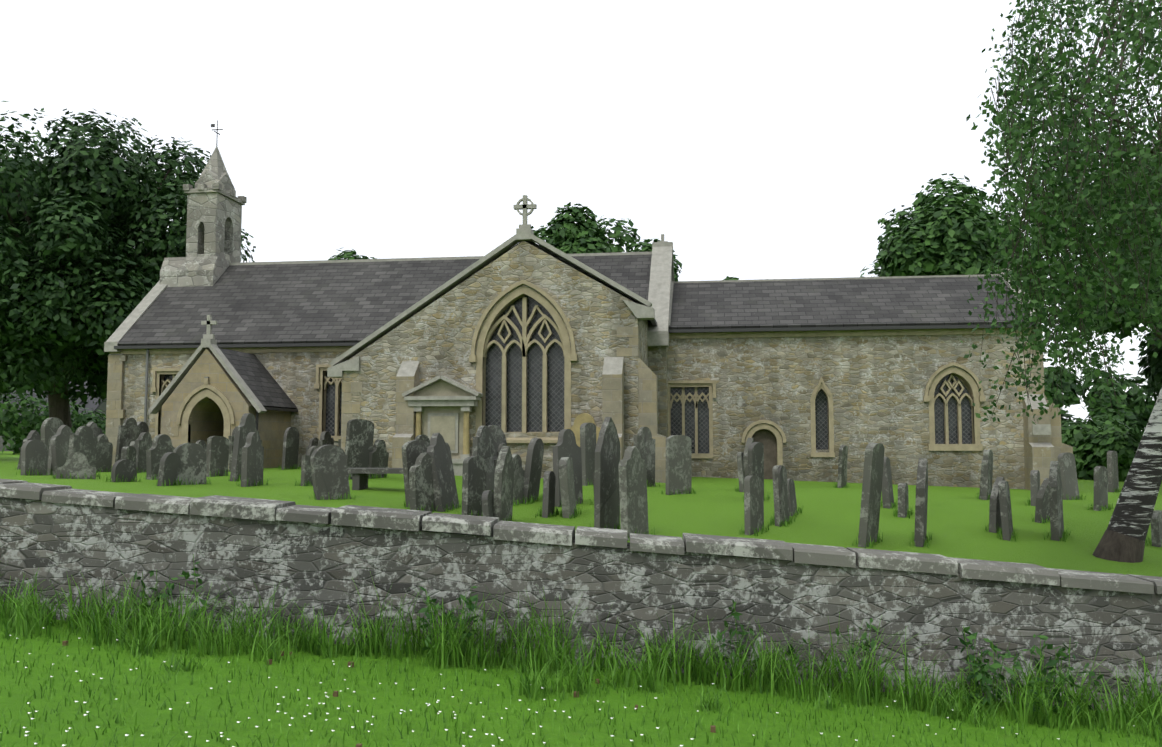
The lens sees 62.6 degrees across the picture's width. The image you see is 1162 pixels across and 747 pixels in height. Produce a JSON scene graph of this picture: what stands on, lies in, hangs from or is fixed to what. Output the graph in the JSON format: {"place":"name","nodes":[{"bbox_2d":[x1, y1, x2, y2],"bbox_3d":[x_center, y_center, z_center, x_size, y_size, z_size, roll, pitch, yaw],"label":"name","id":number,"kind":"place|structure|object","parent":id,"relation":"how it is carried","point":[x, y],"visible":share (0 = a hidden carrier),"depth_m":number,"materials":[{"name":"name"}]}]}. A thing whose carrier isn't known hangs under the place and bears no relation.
{"place":"outdoors","nodes":[
{"label":"outdoors","id":0,"kind":"place"},
{"bbox_2d":[161,348,290,467],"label":"porch walls","id":1,"kind":"structure","parent":0,"point":[206,421],"depth_m":28.27,"materials":[{"name":"beige stone"}]},
{"bbox_2d":[148,315,297,429],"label":"porch roof","id":2,"kind":"structure","parent":1,"relation":"on","point":[262,390],"depth_m":28.65,"materials":[{"name":"grey stone"}]},
{"bbox_2d":[118,252,651,345],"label":"nave roof","id":3,"kind":"structure","parent":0,"point":[335,301],"depth_m":32.71,"materials":[{"name":"grey stone"}]},
{"bbox_2d":[104,234,673,351],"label":"nave gable copings","id":4,"kind":"object","parent":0,"point":[662,269],"visible":0.6,"depth_m":31.56,"materials":[{"name":"beige stone"}]},
{"bbox_2d":[327,195,654,377],"bbox_3d":[-2.041,-2.165,29.516,8.990,4.930,7.290,-1,-4,8],"label":"coping","id":5,"kind":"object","parent":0,"point":[641,308],"depth_m":26.11,"materials":[{"name":"beige stone"}]},
{"bbox_2d":[0,451,1161,746],"bbox_3d":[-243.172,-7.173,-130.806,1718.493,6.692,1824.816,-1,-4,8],"label":"terrain","id":6,"kind":"structure","parent":0,"point":[958,517],"depth_m":8.07,"materials":[{"name":"green plant"}]},
{"bbox_2d":[0,392,87,454],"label":"bush","id":7,"kind":"object","parent":6,"relation":"on","point":[33,419],"visible":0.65,"depth_m":55.39,"materials":[{"name":"green plant"}]},
{"bbox_2d":[0,381,106,450],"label":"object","id":8,"kind":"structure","parent":6,"relation":"on","point":[94,407],"depth_m":70.96,"materials":[{"name":"green plant"}]},
{"bbox_2d":[4,403,105,452],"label":"bush","id":9,"kind":"object","parent":6,"relation":"on","point":[101,424],"visible":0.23,"depth_m":60.20,"materials":[{"name":"green plant"}]},
{"bbox_2d":[0,101,255,427],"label":"tree","id":10,"kind":"object","parent":6,"relation":"on","point":[52,306],"depth_m":37.91,"materials":[{"name":"green plant"}]},
{"bbox_2d":[328,247,376,259],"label":"tree","id":11,"kind":"object","parent":6,"relation":"on","point":[350,254],"depth_m":68.75,"materials":[{"name":"green plant"}]},
{"bbox_2d":[347,468,402,489],"bbox_3d":[-3.859,2.266,19.527,1.900,0.660,0.600,-1,-4,8],"label":"bench","id":12,"kind":"object","parent":6,"relation":"on","point":[359,478],"visible":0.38,"depth_m":19.37,"materials":[{"name":"grey stone"}]},
{"bbox_2d":[122,277,671,466],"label":"nave walls","id":13,"kind":"structure","parent":6,"relation":"on","point":[293,374],"depth_m":30.80,"materials":[{"name":"beige stone"}]},
{"bbox_2d":[160,120,246,286],"bbox_3d":[-13.966,-6.194,35.685,2.060,6.600,2.460,-1,-4,8],"label":"bellcote","id":14,"kind":"object","parent":13,"relation":"on","point":[192,271],"visible":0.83,"depth_m":34.56,"materials":[{"name":"stone"}]},
{"bbox_2d":[186,192,241,262],"bbox_3d":[-13.629,-5.275,35.575,1.140,2.450,1.860,-1,-4,8],"label":"bellcote shaft","id":15,"kind":"object","parent":14,"relation":"attached to","point":[214,221],"visible":0.92,"depth_m":34.75,"materials":[{"name":"beige stone"}]},
{"bbox_2d":[110,280,1050,478],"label":"church dressings","id":16,"kind":"structure","parent":13,"relation":"attached to","point":[524,346],"depth_m":28.72,"materials":[{"name":"stone"}]},
{"bbox_2d":[388,453,552,477],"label":"church plinth","id":17,"kind":"structure","parent":6,"relation":"on","point":[547,464],"depth_m":25.40,"materials":[{"name":"beige stone"}]},
{"bbox_2d":[341,241,647,452],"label":"transept walls","id":18,"kind":"structure","parent":6,"relation":"on","point":[435,338],"depth_m":25.95,"materials":[{"name":"beige stone"}]},
{"bbox_2d":[402,376,482,475],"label":"monument wall","id":19,"kind":"structure","parent":18,"relation":"attached to","point":[443,404],"depth_m":25.55,"materials":[{"name":"stone"}]},
{"bbox_2d":[0,627,1133,746],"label":"daisies and seedheads","id":20,"kind":"object","parent":6,"relation":"on","point":[712,728],"visible":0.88,"depth_m":7.02,"materials":[{"name":"white plant"}]},
{"bbox_2d":[0,479,1161,710],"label":"boundary wall","id":21,"kind":"structure","parent":6,"relation":"on","point":[62,535],"depth_m":9.57,"materials":[{"name":"stone"}]},
{"bbox_2d":[565,413,600,446],"bbox_3d":[0.099,2.160,24.927,1.000,2.253,0.277,-1,-4,8],"label":"headstone","id":22,"kind":"object","parent":6,"relation":"on","point":[580,419],"visible":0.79,"depth_m":24.88,"materials":[{"name":"beige stone"}]},
{"bbox_2d":[105,327,1072,489],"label":"buttresses","id":23,"kind":"structure","parent":6,"relation":"on","point":[1041,452],"depth_m":25.83,"materials":[{"name":"stone"}]},
{"bbox_2d":[17,413,1161,547],"bbox_3d":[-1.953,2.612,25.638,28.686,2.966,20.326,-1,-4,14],"label":"headstones","id":24,"kind":"object","parent":6,"relation":"on","point":[89,453],"visible":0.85,"depth_m":18.22,"materials":[{"name":"grey stone"}]},
{"bbox_2d":[531,202,681,280],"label":"tree","id":25,"kind":"object","parent":6,"relation":"on","point":[565,233],"depth_m":57.08,"materials":[{"name":"green plant"}]},
{"bbox_2d":[132,554,1103,719],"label":"weed leaves","id":26,"kind":"object","parent":6,"relation":"on","point":[985,668],"visible":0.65,"depth_m":8.96,"materials":[{"name":"green plant"}]},
{"bbox_2d":[724,276,738,279],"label":"small tree","id":27,"kind":"object","parent":6,"relation":"on","point":[730,278],"depth_m":52.53,"materials":[{"name":"green plant"}]},
{"bbox_2d":[667,323,1043,488],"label":"chancel walls","id":28,"kind":"structure","parent":6,"relation":"on","point":[876,385],"depth_m":29.12,"materials":[{"name":"beige stone"}]},
{"bbox_2d":[668,269,1039,328],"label":"chancel roof","id":29,"kind":"structure","parent":28,"relation":"on","point":[854,301],"depth_m":30.60,"materials":[{"name":"grey stone"}]},
{"bbox_2d":[859,173,1040,296],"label":"tree","id":30,"kind":"object","parent":6,"relation":"on","point":[930,237],"depth_m":52.21,"materials":[{"name":"green plant"}]},
{"bbox_2d":[960,0,1161,562],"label":"birch","id":31,"kind":"object","parent":6,"relation":"on","point":[1057,235],"depth_m":10.78,"materials":[{"name":"green plant"}]},
{"bbox_2d":[1044,366,1081,433],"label":"tree","id":32,"kind":"object","parent":6,"relation":"on","point":[1064,400],"visible":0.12,"depth_m":109.53,"materials":[{"name":"green plant"}]},
{"bbox_2d":[1061,417,1084,472],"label":"bush","id":33,"kind":"object","parent":6,"relation":"on","point":[1063,424],"depth_m":49.59,"materials":[{"name":"green plant"}]},
{"bbox_2d":[1061,418,1140,481],"bbox_3d":[22.049,3.510,40.624,3.916,3.273,4.892,-1,-4,8],"label":"bush","id":34,"kind":"object","parent":6,"relation":"on","point":[1090,455],"visible":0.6,"depth_m":39.34,"materials":[{"name":"green plant"}]},
{"bbox_2d":[1082,416,1142,442],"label":"bush","id":35,"kind":"object","parent":6,"relation":"on","point":[1107,423],"visible":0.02,"depth_m":45.04,"materials":[{"name":"green plant"}]},
{"bbox_2d":[1067,157,1161,402],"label":"tree","id":36,"kind":"object","parent":6,"relation":"on","point":[1153,373],"visible":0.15,"depth_m":31.31,"materials":[{"name":"green plant"}]},
{"bbox_2d":[1079,365,1158,439],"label":"tree","id":37,"kind":"object","parent":6,"relation":"on","point":[1137,421],"visible":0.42,"depth_m":123.43,"materials":[{"name":"green plant"}]},
{"bbox_2d":[1117,146,1161,394],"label":"tree","id":38,"kind":"object","parent":6,"relation":"on","point":[1147,335],"depth_m":35.65,"materials":[{"name":"green plant"}]},
{"bbox_2d":[0,464,1161,746],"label":"grass","id":39,"kind":"structure","parent":0,"point":[26,618],"depth_m":8.79,"materials":[{"name":"green plant"}]},
{"bbox_2d":[0,0,1161,430],"label":"sky","id":40,"kind":"structure","parent":0,"point":[762,139],"materials":[{"name":"white"}]}
]}

